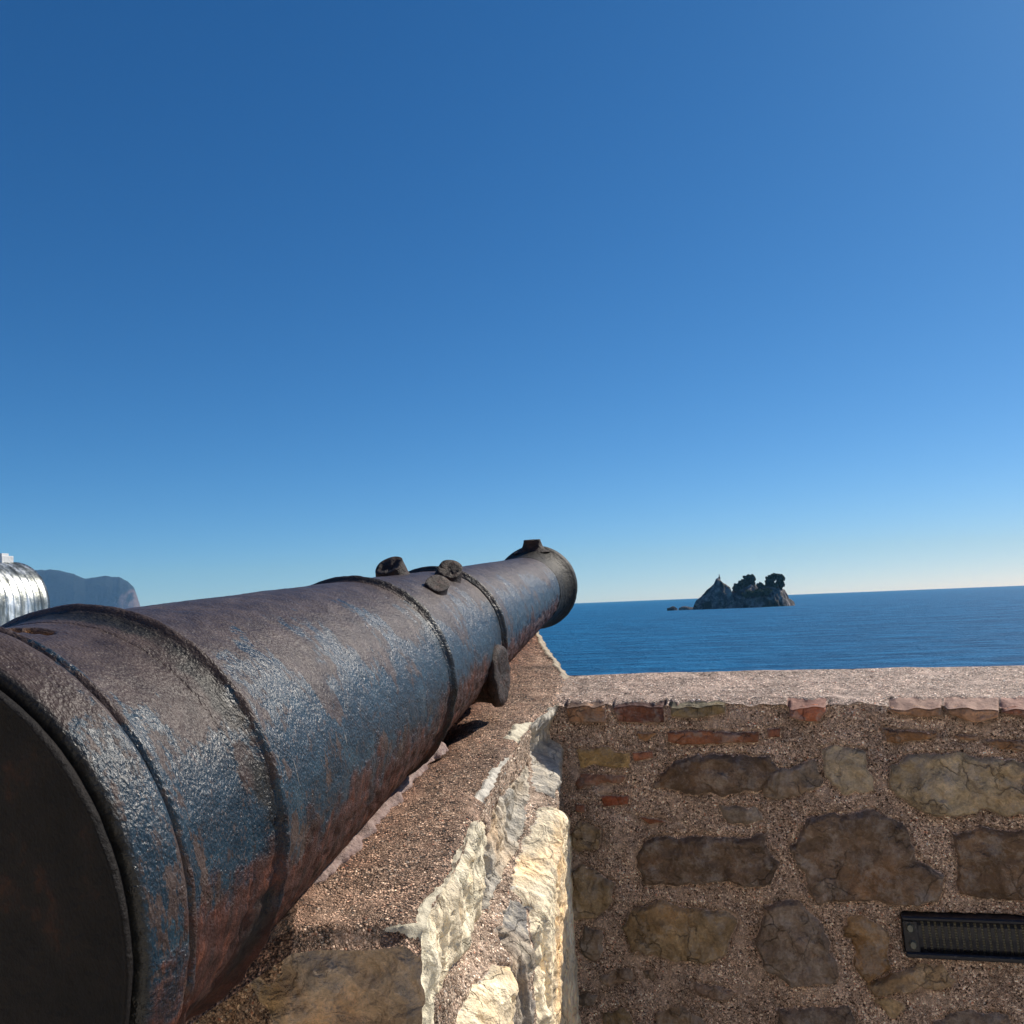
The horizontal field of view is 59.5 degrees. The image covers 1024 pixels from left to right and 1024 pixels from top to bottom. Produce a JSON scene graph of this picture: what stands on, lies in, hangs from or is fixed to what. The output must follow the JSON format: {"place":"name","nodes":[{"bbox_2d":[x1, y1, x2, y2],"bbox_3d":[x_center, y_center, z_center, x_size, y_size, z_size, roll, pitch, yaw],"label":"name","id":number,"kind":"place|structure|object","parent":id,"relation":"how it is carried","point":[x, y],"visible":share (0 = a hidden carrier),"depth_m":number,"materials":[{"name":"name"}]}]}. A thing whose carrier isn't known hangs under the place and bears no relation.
{"place":"outdoors","nodes":[
{"label":"outdoors","id":0,"kind":"place"},
{"bbox_2d":[0,553,49,625],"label":"vaulted shed","id":1,"kind":"structure","parent":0,"point":[23,589],"depth_m":10.51,"materials":[{"name":"silver metal"}]},
{"bbox_2d":[35,569,139,608],"bbox_3d":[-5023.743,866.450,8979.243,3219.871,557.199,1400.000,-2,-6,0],"label":"hills","id":2,"kind":"structure","parent":0,"point":[64,588],"depth_m":8561.80,"materials":[{"name":"grey stone"}]},
{"bbox_2d":[0,0,1023,606],"label":"sky","id":3,"kind":"structure","parent":0,"point":[669,297],"materials":[{"name":"blue"}]},
{"bbox_2d":[694,578,794,608],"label":"island","id":4,"kind":"structure","parent":0,"point":[718,594],"depth_m":1036.42,"materials":[{"name":"grey stone"}]},
{"bbox_2d":[732,580,746,591],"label":"pine tree","id":5,"kind":"object","parent":4,"relation":"on","point":[739,585],"visible":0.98,"depth_m":1046.85,"materials":[{"name":"green plant"}]},
{"bbox_2d":[741,574,756,586],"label":"pine tree","id":6,"kind":"object","parent":4,"relation":"on","point":[749,578],"visible":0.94,"depth_m":1050.62,"materials":[{"name":"green plant"}]},
{"bbox_2d":[741,588,772,597],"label":"pine tree","id":7,"kind":"object","parent":4,"relation":"on","point":[755,593],"visible":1,"depth_m":1026.76,"materials":[{"name":"green plant"}]},
{"bbox_2d":[756,582,765,587],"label":"pine tree","id":8,"kind":"object","parent":4,"relation":"on","point":[760,585],"visible":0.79,"depth_m":1048.79,"materials":[{"name":"green plant"}]},
{"bbox_2d":[765,573,784,588],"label":"pine tree","id":9,"kind":"object","parent":4,"relation":"on","point":[777,578],"visible":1,"depth_m":1048.48,"materials":[{"name":"green plant"}]},
{"bbox_2d":[539,586,1023,675],"bbox_3d":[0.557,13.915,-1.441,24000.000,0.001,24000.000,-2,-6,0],"label":"sea","id":10,"kind":"structure","parent":0,"point":[967,627],"depth_m":315.62,"materials":[{"name":"liquid"}]},
{"bbox_2d":[667,606,677,610],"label":"island skerry","id":11,"kind":"structure","parent":10,"relation":"in","point":[672,608],"depth_m":1040.70,"materials":[{"name":"grey stone"}]},
{"bbox_2d":[679,606,695,609],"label":"island reef","id":12,"kind":"object","parent":10,"relation":"in","point":[686,608],"visible":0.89,"depth_m":1042.28},
{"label":"terrace ground","id":13,"kind":"structure","parent":0,"visible":0},
{"bbox_2d":[185,631,580,1023],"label":"cannon pedestal","id":14,"kind":"object","parent":13,"relation":"on","point":[440,890],"visible":0.52,"depth_m":1.55,"materials":[{"name":"stone"}]},
{"bbox_2d":[0,539,577,1023],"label":"cannon","id":15,"kind":"object","parent":14,"relation":"on","point":[194,795],"visible":1,"depth_m":0.96,"materials":[{"name":"metal"}]},
{"bbox_2d":[493,665,1023,1023],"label":"parapet wall","id":16,"kind":"structure","parent":13,"relation":"on","point":[768,846],"depth_m":2.17,"materials":[{"name":"brown stone"}]},
{"bbox_2d":[901,911,1023,963],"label":"wall lamp","id":17,"kind":"object","parent":16,"relation":"attached to","point":[987,937],"visible":1,"depth_m":2.00,"materials":[{"name":"black metal"}]}
]}

